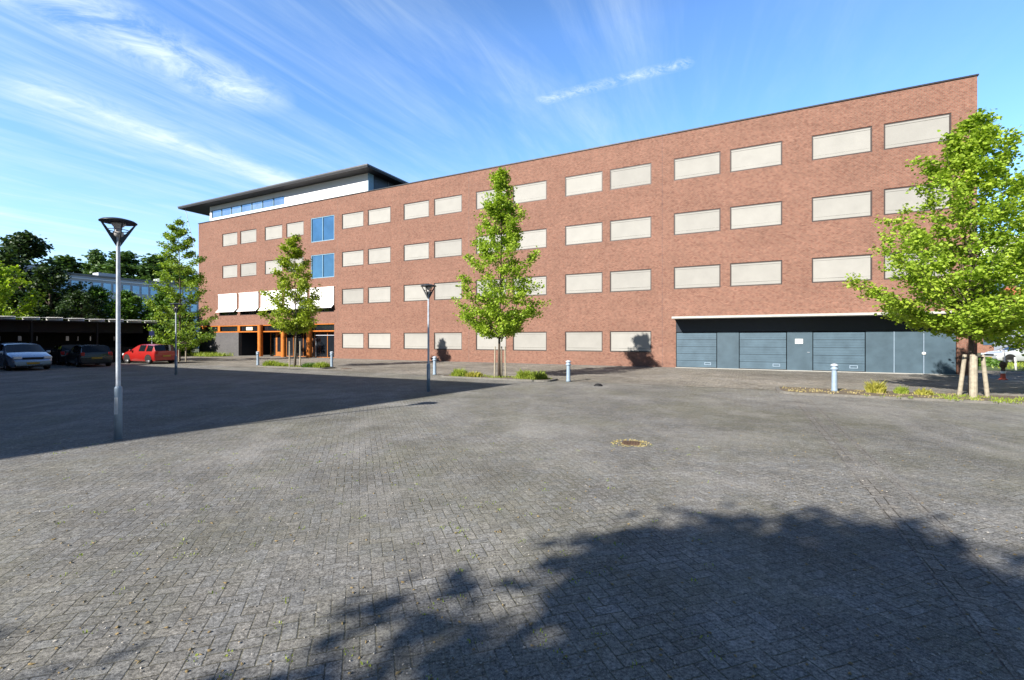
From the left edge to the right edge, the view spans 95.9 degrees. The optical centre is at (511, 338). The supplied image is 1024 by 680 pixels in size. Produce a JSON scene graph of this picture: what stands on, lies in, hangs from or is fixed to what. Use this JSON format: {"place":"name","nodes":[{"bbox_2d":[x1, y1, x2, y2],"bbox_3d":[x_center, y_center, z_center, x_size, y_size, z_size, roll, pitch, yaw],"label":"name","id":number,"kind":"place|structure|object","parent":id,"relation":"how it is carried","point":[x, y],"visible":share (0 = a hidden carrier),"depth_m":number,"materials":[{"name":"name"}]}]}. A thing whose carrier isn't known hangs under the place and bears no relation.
{"place":"outdoors","nodes":[
{"label":"outdoors","id":0,"kind":"place"},
{"bbox_2d":[161,312,206,355],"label":"background tree","id":1,"kind":"object","parent":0,"point":[188,318],"visible":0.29,"depth_m":48.71,"materials":[{"name":"green plant"}]},
{"bbox_2d":[0,362,1023,679],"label":"parking lot","id":2,"kind":"structure","parent":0,"point":[250,426],"depth_m":4.38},
{"bbox_2d":[0,260,49,319],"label":"background tree","id":3,"kind":"object","parent":2,"relation":"on","point":[6,293],"visible":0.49,"depth_m":39.35,"materials":[{"name":"green plant"}]},
{"bbox_2d":[0,342,51,370],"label":"parked car","id":4,"kind":"object","parent":2,"relation":"on","point":[18,354],"visible":1,"depth_m":26.41,"materials":[{"name":"silver metal"}]},
{"bbox_2d":[50,344,82,364],"bbox_3d":[-31.612,1.085,32.909,3.930,1.430,2.000,0,0,35],"label":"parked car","id":5,"kind":"object","parent":2,"relation":"on","point":[57,353],"visible":0.34,"depth_m":31.58,"materials":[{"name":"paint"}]},
{"bbox_2d":[0,316,156,363],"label":"carport","id":6,"kind":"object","parent":2,"relation":"on","point":[49,333],"depth_m":34.85,"materials":[{"name":"black metal"}]},
{"bbox_2d":[49,290,115,321],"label":"background tree","id":7,"kind":"object","parent":2,"relation":"on","point":[81,299],"visible":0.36,"depth_m":43.61,"materials":[{"name":"green plant"}]},
{"bbox_2d":[65,344,112,366],"bbox_3d":[-28.112,1.085,30.609,3.930,1.430,2.000,0,0,35],"label":"parked car","id":8,"kind":"object","parent":2,"relation":"on","point":[78,355],"visible":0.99,"depth_m":29.58,"materials":[{"name":"paint"}]},
{"bbox_2d":[98,217,137,439],"bbox_3d":[-7.080,-0.182,8.300,0.540,3.965,0.540,0,0,-10],"label":"street lamp","id":9,"kind":"object","parent":2,"relation":"on","point":[118,236],"visible":1,"depth_m":8.27,"materials":[{"name":"metal"}]},
{"bbox_2d":[96,289,157,343],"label":"background tree","id":10,"kind":"object","parent":2,"relation":"on","point":[130,301],"visible":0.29,"depth_m":48.41,"materials":[{"name":"green plant"}]},
{"bbox_2d":[122,344,177,363],"bbox_3d":[-26.614,1.085,33.906,3.930,1.430,2.000,0,0,22],"label":"parked car","id":11,"kind":"object","parent":2,"relation":"on","point":[148,353],"visible":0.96,"depth_m":33.09,"materials":[{"name":"red paint"}]},
{"bbox_2d":[136,284,195,343],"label":"background tree","id":12,"kind":"object","parent":2,"relation":"on","point":[158,300],"visible":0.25,"depth_m":49.45,"materials":[{"name":"green plant"}]},
{"bbox_2d":[170,303,182,374],"bbox_3d":[-16.830,0.003,23.120,0.540,3.595,0.540,0,0,30],"label":"street lamp","id":13,"kind":"object","parent":2,"relation":"on","point":[176,308],"visible":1,"depth_m":23.09,"materials":[{"name":"metal"}]},
{"bbox_2d":[53,443,721,679],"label":"joint weeds","id":14,"kind":"object","parent":2,"relation":"on","point":[196,654],"visible":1,"depth_m":3.79,"materials":[{"name":"plant"}]},
{"bbox_2d":[421,284,435,391],"bbox_3d":[-2.850,-0.033,15.750,0.540,3.665,0.540,0,0,-30],"label":"street lamp","id":15,"kind":"object","parent":2,"relation":"on","point":[428,292],"visible":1,"depth_m":15.71,"materials":[{"name":"metal"}]},
{"bbox_2d":[441,374,557,381],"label":"curb","id":16,"kind":"structure","parent":2,"relation":"on","point":[554,379],"depth_m":20.14,"materials":[{"name":"concrete"}]},
{"bbox_2d":[444,375,553,379],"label":"soil bed","id":17,"kind":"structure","parent":16,"relation":"in","point":[503,377],"depth_m":20.71,"materials":[{"name":"brown soil"}]},
{"bbox_2d":[450,167,550,376],"bbox_3d":[-0.406,-2.967,20.939,4.199,9.438,3.990,0,0,-27],"label":"street tree","id":18,"kind":"object","parent":17,"relation":"on","point":[509,323],"visible":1,"depth_m":20.52,"materials":[{"name":"green plant"}]},
{"bbox_2d":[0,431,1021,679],"bbox_3d":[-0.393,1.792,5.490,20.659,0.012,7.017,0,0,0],"label":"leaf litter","id":19,"kind":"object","parent":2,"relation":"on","point":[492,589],"visible":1,"depth_m":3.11,"materials":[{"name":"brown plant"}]},
{"bbox_2d":[4,431,1023,679],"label":"loose grit","id":20,"kind":"object","parent":2,"relation":"on","point":[462,601],"visible":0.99,"depth_m":3.13,"materials":[{"name":"gravel"}]},
{"bbox_2d":[775,386,1023,404],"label":"curb","id":21,"kind":"structure","parent":2,"relation":"on","point":[778,389],"depth_m":13.84,"materials":[{"name":"concrete"}]},
{"bbox_2d":[779,386,1023,401],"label":"bed right soil","id":22,"kind":"structure","parent":21,"relation":"in","point":[828,390],"depth_m":14.39,"materials":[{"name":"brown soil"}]},
{"bbox_2d":[864,380,887,392],"bbox_3d":[11.757,1.510,14.951,0.706,0.460,0.738,0,0,22],"label":"plant","id":23,"kind":"object","parent":22,"relation":"on","point":[873,387],"visible":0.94,"depth_m":14.84,"materials":[{"name":"yellow plant"}]},
{"bbox_2d":[841,107,1023,395],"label":"street tree","id":24,"kind":"object","parent":22,"relation":"on","point":[976,302],"visible":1,"depth_m":13.60,"materials":[{"name":"green plant"}]},
{"bbox_2d":[957,354,966,395],"bbox_3d":[13.771,1.125,14.128,0.240,1.301,0.108,0,0,20],"label":"tree stake","id":25,"kind":"object","parent":22,"relation":"on","point":[961,376],"visible":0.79,"depth_m":14.09,"materials":[{"name":"brown wood"}]},
{"bbox_2d":[969,355,977,396],"bbox_3d":[13.812,1.125,13.812,0.316,1.309,0.190,0,0,-39],"label":"tree stake","id":26,"kind":"object","parent":22,"relation":"on","point":[973,376],"visible":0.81,"depth_m":13.77,"materials":[{"name":"brown wood"}]},
{"bbox_2d":[980,355,989,396],"bbox_3d":[14.205,1.125,13.857,0.110,1.299,0.213,0,0,-43],"label":"tree stake","id":27,"kind":"object","parent":22,"relation":"on","point":[985,378],"visible":0.81,"depth_m":13.83,"materials":[{"name":"brown wood"}]},
{"bbox_2d":[792,398,1023,679],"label":"paver course","id":28,"kind":"object","parent":2,"relation":"on","point":[972,602],"visible":1,"depth_m":3.56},
{"bbox_2d":[807,399,1023,610],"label":"paver course","id":29,"kind":"object","parent":2,"relation":"on","point":[1013,593],"visible":1,"depth_m":4.32,"materials":[{"name":"grey concrete"}]},
{"bbox_2d":[0,0,1023,275],"label":"sky","id":30,"kind":"structure","parent":0,"point":[138,111],"materials":[{"name":"blue"}]},
{"bbox_2d":[121,356,1023,395],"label":"pavement","id":31,"kind":"structure","parent":0,"point":[1013,384],"depth_m":23.15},
{"bbox_2d":[142,216,218,360],"bbox_3d":[-26.582,-3.953,37.116,5.293,11.510,5.580,0,0,0],"label":"street tree","id":32,"kind":"object","parent":31,"relation":"on","point":[179,232],"visible":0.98,"depth_m":36.61,"materials":[{"name":"green plant"}]},
{"bbox_2d":[333,358,967,375],"bbox_3d":[3.114,1.786,31.911,43.300,0.020,0.450,0,0,27],"label":"gravel strip","id":33,"kind":"object","parent":31,"relation":"on","point":[653,367],"visible":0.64,"depth_m":29.56,"materials":[{"name":"gravel"}]},
{"bbox_2d":[893,361,1023,370],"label":"grass verge","id":34,"kind":"object","parent":31,"relation":"on","point":[996,368],"depth_m":27.64,"materials":[{"name":"plant"}]},
{"bbox_2d":[981,345,1023,362],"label":"parked car","id":35,"kind":"object","parent":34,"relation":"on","point":[1009,355],"visible":0.6,"depth_m":33.51,"materials":[{"name":"white paint"}]},
{"bbox_2d":[951,196,1023,355],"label":"street tree","id":36,"kind":"object","parent":31,"relation":"on","point":[1017,340],"visible":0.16,"depth_m":17.49,"materials":[{"name":"green plant"}]},
{"bbox_2d":[192,348,980,372],"bbox_3d":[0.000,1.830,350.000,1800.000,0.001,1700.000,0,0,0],"label":"ground","id":37,"kind":"structure","parent":0,"point":[978,354],"depth_m":35.60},
{"bbox_2d":[0,229,78,313],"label":"background tree","id":38,"kind":"object","parent":37,"relation":"on","point":[17,247],"visible":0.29,"depth_m":46.26,"materials":[{"name":"green plant"}]},
{"bbox_2d":[4,262,94,320],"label":"background tree","id":39,"kind":"object","parent":37,"relation":"on","point":[47,273],"visible":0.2,"depth_m":44.77,"materials":[{"name":"green plant"}]},
{"bbox_2d":[45,254,93,273],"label":"background tree","id":40,"kind":"object","parent":37,"relation":"on","point":[70,264],"visible":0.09,"depth_m":114.97,"materials":[{"name":"green plant"}]},
{"bbox_2d":[79,248,107,274],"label":"background tree","id":41,"kind":"object","parent":37,"relation":"on","point":[95,256],"visible":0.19,"depth_m":116.59,"materials":[{"name":"green plant"}]},
{"bbox_2d":[84,282,121,318],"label":"background tree","id":42,"kind":"object","parent":37,"relation":"on","point":[99,292],"visible":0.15,"depth_m":49.85,"materials":[{"name":"green plant"}]},
{"bbox_2d":[15,265,199,347],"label":"pale office","id":43,"kind":"structure","parent":37,"relation":"on","point":[108,282],"depth_m":78.73,"materials":[{"name":"blue glass"}]},
{"bbox_2d":[95,250,145,278],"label":"background tree","id":44,"kind":"object","parent":37,"relation":"on","point":[127,263],"visible":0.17,"depth_m":115.82,"materials":[{"name":"green plant"}]},
{"bbox_2d":[122,253,176,280],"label":"background tree","id":45,"kind":"object","parent":37,"relation":"on","point":[147,266],"visible":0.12,"depth_m":116.39,"materials":[{"name":"green plant"}]},
{"bbox_2d":[177,74,978,374],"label":"office building","id":46,"kind":"structure","parent":37,"relation":"on","point":[730,244],"depth_m":29.56,"materials":[{"name":"brick"}]},
{"bbox_2d":[216,293,236,315],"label":"awning","id":47,"kind":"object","parent":46,"relation":"in","point":[227,303],"depth_m":48.84,"materials":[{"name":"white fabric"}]},
{"bbox_2d":[222,264,236,278],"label":"window","id":48,"kind":"structure","parent":46,"relation":"in","point":[229,271],"depth_m":48.83,"materials":[{"name":"beige glass"}]},
{"bbox_2d":[222,232,236,246],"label":"window","id":49,"kind":"structure","parent":46,"relation":"in","point":[229,239],"depth_m":48.82,"materials":[{"name":"beige glass"}]},
{"bbox_2d":[236,292,258,314],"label":"awning","id":50,"kind":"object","parent":46,"relation":"in","point":[248,301],"depth_m":47.27,"materials":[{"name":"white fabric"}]},
{"bbox_2d":[240,262,255,276],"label":"window","id":51,"kind":"structure","parent":46,"relation":"in","point":[247,269],"depth_m":47.47,"materials":[{"name":"beige glass"}]},
{"bbox_2d":[212,196,283,217],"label":"window","id":52,"kind":"structure","parent":46,"relation":"in","point":[276,201],"depth_m":47.53,"materials":[{"name":"blue glass"}]},
{"bbox_2d":[241,229,255,243],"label":"window","id":53,"kind":"structure","parent":46,"relation":"in","point":[247,236],"depth_m":47.47,"materials":[{"name":"beige glass"}]},
{"bbox_2d":[258,290,281,313],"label":"awning","id":54,"kind":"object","parent":46,"relation":"in","point":[264,303],"depth_m":46.00,"materials":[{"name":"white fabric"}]},
{"bbox_2d":[265,224,281,240],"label":"window","id":55,"kind":"structure","parent":46,"relation":"in","point":[271,232],"depth_m":45.72,"materials":[{"name":"beige glass"}]},
{"bbox_2d":[286,221,303,237],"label":"window","id":56,"kind":"structure","parent":46,"relation":"in","point":[297,228],"depth_m":44.28,"materials":[{"name":"beige glass"}]},
{"bbox_2d":[310,286,333,311],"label":"window","id":57,"kind":"structure","parent":46,"relation":"in","point":[326,302],"depth_m":42.22,"materials":[{"name":"white glass"}]},
{"bbox_2d":[311,253,333,278],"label":"window","id":58,"kind":"structure","parent":46,"relation":"in","point":[323,264],"depth_m":42.59,"materials":[{"name":"blue glass"}]},
{"bbox_2d":[311,215,333,242],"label":"window","id":59,"kind":"structure","parent":46,"relation":"in","point":[322,228],"depth_m":42.59,"materials":[{"name":"blue glass"}]},
{"bbox_2d":[342,333,363,348],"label":"window","id":60,"kind":"structure","parent":46,"relation":"in","point":[349,340],"depth_m":40.89,"materials":[{"name":"beige glass"}]},
{"bbox_2d":[342,288,363,304],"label":"window","id":61,"kind":"structure","parent":46,"relation":"in","point":[356,295],"depth_m":40.89,"materials":[{"name":"beige glass"}]},
{"bbox_2d":[342,250,363,266],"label":"window","id":62,"kind":"structure","parent":46,"relation":"in","point":[349,258],"depth_m":40.90,"materials":[{"name":"beige glass"}]},
{"bbox_2d":[342,211,363,228],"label":"window","id":63,"kind":"structure","parent":46,"relation":"in","point":[355,219],"depth_m":40.90,"materials":[{"name":"beige glass"}]},
{"bbox_2d":[368,333,390,348],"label":"window","id":64,"kind":"structure","parent":46,"relation":"in","point":[375,340],"depth_m":39.53,"materials":[{"name":"beige glass"}]},
{"bbox_2d":[368,286,390,302],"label":"window","id":65,"kind":"structure","parent":46,"relation":"in","point":[375,294],"depth_m":39.52,"materials":[{"name":"beige glass"}]},
{"bbox_2d":[368,246,390,264],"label":"window","id":66,"kind":"structure","parent":46,"relation":"in","point":[383,254],"depth_m":39.53,"materials":[{"name":"beige glass"}]},
{"bbox_2d":[368,206,390,225],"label":"window","id":67,"kind":"structure","parent":46,"relation":"in","point":[379,215],"depth_m":39.53,"materials":[{"name":"beige glass"}]},
{"bbox_2d":[404,333,427,348],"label":"window","id":68,"kind":"structure","parent":46,"relation":"in","point":[411,340],"depth_m":37.79,"materials":[{"name":"beige glass"}]},
{"bbox_2d":[404,284,427,301],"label":"window","id":69,"kind":"structure","parent":46,"relation":"in","point":[415,292],"depth_m":37.84,"materials":[{"name":"beige glass"}]},
{"bbox_2d":[404,242,428,260],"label":"window","id":70,"kind":"structure","parent":46,"relation":"in","point":[418,251],"depth_m":37.73,"materials":[{"name":"beige glass"}]},
{"bbox_2d":[404,200,428,219],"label":"window","id":71,"kind":"structure","parent":46,"relation":"in","point":[420,209],"depth_m":37.74,"materials":[{"name":"white glass"}]},
{"bbox_2d":[434,332,461,349],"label":"window","id":72,"kind":"structure","parent":46,"relation":"in","point":[442,340],"depth_m":36.33,"materials":[{"name":"white glass"}]},
{"bbox_2d":[434,281,461,299],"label":"window","id":73,"kind":"structure","parent":46,"relation":"in","point":[446,290],"depth_m":36.38,"materials":[{"name":"white glass"}]},
{"bbox_2d":[434,238,461,257],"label":"window","id":74,"kind":"structure","parent":46,"relation":"in","point":[452,247],"depth_m":36.33,"materials":[{"name":"white glass"}]},
{"bbox_2d":[434,194,461,215],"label":"window","id":75,"kind":"structure","parent":46,"relation":"in","point":[451,204],"depth_m":36.33,"materials":[{"name":"white glass"}]},
{"bbox_2d":[476,332,505,349],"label":"window","id":76,"kind":"structure","parent":46,"relation":"in","point":[481,343],"depth_m":34.70,"materials":[{"name":"white glass"}]},
{"bbox_2d":[476,188,505,209],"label":"window","id":77,"kind":"structure","parent":46,"relation":"in","point":[479,196],"depth_m":34.95,"materials":[{"name":"white glass"}]},
{"bbox_2d":[513,332,546,350],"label":"window","id":78,"kind":"structure","parent":46,"relation":"in","point":[523,341],"depth_m":33.15,"materials":[{"name":"white glass"}]},
{"bbox_2d":[513,276,546,295],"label":"window","id":79,"kind":"structure","parent":46,"relation":"in","point":[538,278],"depth_m":32.85,"materials":[{"name":"white glass"}]},
{"bbox_2d":[513,180,546,203],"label":"window","id":80,"kind":"structure","parent":46,"relation":"in","point":[535,191],"depth_m":33.13,"materials":[{"name":"white glass"}]},
{"bbox_2d":[516,228,546,250],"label":"window","id":81,"kind":"structure","parent":46,"relation":"in","point":[538,237],"depth_m":33.00,"materials":[{"name":"white glass"}]},
{"bbox_2d":[565,331,602,351],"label":"window","id":82,"kind":"structure","parent":46,"relation":"in","point":[592,341],"depth_m":31.33,"materials":[{"name":"white glass"}]},
{"bbox_2d":[565,272,602,293],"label":"window","id":83,"kind":"structure","parent":46,"relation":"in","point":[580,283],"depth_m":31.33,"materials":[{"name":"white glass"}]},
{"bbox_2d":[565,222,602,245],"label":"window","id":84,"kind":"structure","parent":46,"relation":"in","point":[588,233],"depth_m":31.34,"materials":[{"name":"white glass"}]},
{"bbox_2d":[565,171,602,196],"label":"window","id":85,"kind":"structure","parent":46,"relation":"in","point":[589,182],"depth_m":31.34,"materials":[{"name":"white glass"}]},
{"bbox_2d":[610,331,650,351],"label":"window","id":86,"kind":"structure","parent":46,"relation":"in","point":[620,341],"depth_m":29.94,"materials":[{"name":"white glass"}]},
{"bbox_2d":[610,269,650,291],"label":"window","id":87,"kind":"structure","parent":46,"relation":"in","point":[627,280],"depth_m":29.93,"materials":[{"name":"white glass"}]},
{"bbox_2d":[610,216,650,240],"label":"window","id":88,"kind":"structure","parent":46,"relation":"in","point":[633,228],"depth_m":29.92,"materials":[{"name":"white glass"}]},
{"bbox_2d":[610,163,650,189],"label":"window","id":89,"kind":"structure","parent":46,"relation":"in","point":[637,175],"depth_m":29.92,"materials":[{"name":"white glass"}]},
{"bbox_2d":[677,333,715,367],"bbox_3d":[11.232,0.697,28.145,2.260,2.117,0.055,0,0,27],"label":"garage door","id":90,"kind":"structure","parent":46,"relation":"in","point":[704,344],"depth_m":28.11,"materials":[{"name":"paint"}]},
{"bbox_2d":[674,264,720,288],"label":"window","id":91,"kind":"structure","parent":46,"relation":"in","point":[702,276],"depth_m":28.10,"materials":[{"name":"white glass"}]},
{"bbox_2d":[674,208,720,234],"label":"window","id":92,"kind":"structure","parent":46,"relation":"in","point":[709,220],"depth_m":28.10,"materials":[{"name":"white glass"}]},
{"bbox_2d":[674,151,720,180],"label":"window","id":93,"kind":"structure","parent":46,"relation":"in","point":[708,164],"depth_m":28.11,"materials":[{"name":"white glass"}]},
{"bbox_2d":[717,332,738,368],"bbox_3d":[12.798,0.677,27.361,1.166,2.155,0.045,0,0,27],"label":"door panel","id":94,"kind":"structure","parent":46,"relation":"in","point":[727,342],"depth_m":27.33,"materials":[{"name":"metal"}]},
{"bbox_2d":[730,260,781,286],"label":"window","id":95,"kind":"structure","parent":46,"relation":"in","point":[762,272],"depth_m":26.69,"materials":[{"name":"white glass"}]},
{"bbox_2d":[730,201,781,229],"bbox_3d":[14.100,-7.105,26.719,2.666,1.366,0.140,0,0,27],"label":"window","id":96,"kind":"structure","parent":46,"relation":"in","point":[762,214],"depth_m":26.69,"materials":[{"name":"white glass"}]},
{"bbox_2d":[730,141,781,172],"bbox_3d":[14.100,-10.495,26.719,2.666,1.366,0.140,0,0,27],"label":"window","id":97,"kind":"structure","parent":46,"relation":"in","point":[769,154],"depth_m":26.69,"materials":[{"name":"white glass"}]},
{"bbox_2d":[740,332,785,369],"bbox_3d":[14.400,0.697,26.548,2.350,2.117,0.055,0,0,27],"label":"garage door","id":98,"kind":"structure","parent":46,"relation":"in","point":[774,343],"depth_m":26.52,"materials":[{"name":"paint"}]},
{"bbox_2d":[787,332,811,370],"bbox_3d":[16.025,0.677,25.714,1.206,2.155,0.082,0,0,27],"label":"service door","id":99,"kind":"structure","parent":46,"relation":"in","point":[799,344],"depth_m":25.71,"materials":[{"name":"metal"}]},
{"bbox_2d":[813,332,864,371],"bbox_3d":[17.630,0.697,24.921,2.290,2.117,0.055,0,0,27],"label":"garage door","id":100,"kind":"structure","parent":46,"relation":"in","point":[851,344],"depth_m":24.88,"materials":[{"name":"paint"}]},
{"bbox_2d":[812,254,871,282],"bbox_3d":[17.737,-3.760,24.886,2.676,1.376,0.140,0,0,27],"label":"window","id":101,"kind":"structure","parent":46,"relation":"in","point":[824,269],"depth_m":24.87,"materials":[{"name":"white glass"}]},
{"bbox_2d":[812,191,871,221],"bbox_3d":[17.737,-7.105,24.886,2.676,1.366,0.140,0,0,27],"label":"window","id":102,"kind":"structure","parent":46,"relation":"in","point":[857,204],"depth_m":24.84,"materials":[{"name":"beige glass"}]},
{"bbox_2d":[812,126,871,160],"bbox_3d":[17.737,-10.495,24.886,2.676,1.366,0.140,0,0,27],"label":"window","id":103,"kind":"structure","parent":46,"relation":"in","point":[859,140],"depth_m":24.84,"materials":[{"name":"beige glass"}]},
{"bbox_2d":[866,331,892,372],"bbox_3d":[19.205,0.677,24.132,1.156,2.155,0.045,0,0,27],"label":"door panel","id":104,"kind":"structure","parent":46,"relation":"in","point":[879,344],"depth_m":24.11,"materials":[{"name":"grey metal"}]},
{"bbox_2d":[894,331,922,373],"bbox_3d":[20.266,0.677,23.594,1.136,2.155,0.050,0,0,27],"label":"double door leaf","id":105,"kind":"structure","parent":46,"relation":"in","point":[908,345],"depth_m":23.57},
{"bbox_2d":[884,251,950,279],"bbox_3d":[20.550,-3.760,23.468,2.656,1.376,0.140,0,0,27],"label":"window","id":106,"kind":"structure","parent":46,"relation":"in","point":[887,274],"depth_m":23.87,"materials":[{"name":"white glass"}]},
{"bbox_2d":[884,184,950,214],"bbox_3d":[20.550,-7.105,23.468,2.656,1.366,0.140,0,0,27],"label":"window","id":107,"kind":"structure","parent":46,"relation":"in","point":[894,198],"depth_m":23.69,"materials":[{"name":"white glass"}]},
{"bbox_2d":[884,113,950,149],"bbox_3d":[20.550,-10.495,23.468,2.656,1.366,0.140,0,0,27],"label":"window","id":108,"kind":"structure","parent":46,"relation":"in","point":[919,131],"depth_m":23.44,"materials":[{"name":"beige glass"}]},
{"bbox_2d":[924,331,955,373],"bbox_3d":[21.356,0.677,23.045,1.196,2.155,0.050,0,0,27],"label":"double door leaf","id":109,"kind":"structure","parent":46,"relation":"in","point":[940,356],"depth_m":23.03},
{"bbox_2d":[977,236,1023,352],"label":"brick block","id":110,"kind":"structure","parent":37,"relation":"on","point":[984,347],"depth_m":59.21,"materials":[{"name":"red brick"}]},
{"bbox_2d":[272,364,1023,403],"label":"planting bed","id":111,"kind":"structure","parent":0,"point":[975,398],"depth_m":13.53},
{"label":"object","id":112,"kind":"structure","parent":0,"visible":0},
{"bbox_2d":[257,233,322,366],"bbox_3d":[-13.653,-2.406,28.696,3.836,8.316,3.294,0,0,0],"label":"street tree","id":113,"kind":"object","parent":112,"relation":"on","point":[300,322],"visible":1,"depth_m":28.30,"materials":[{"name":"green plant"}]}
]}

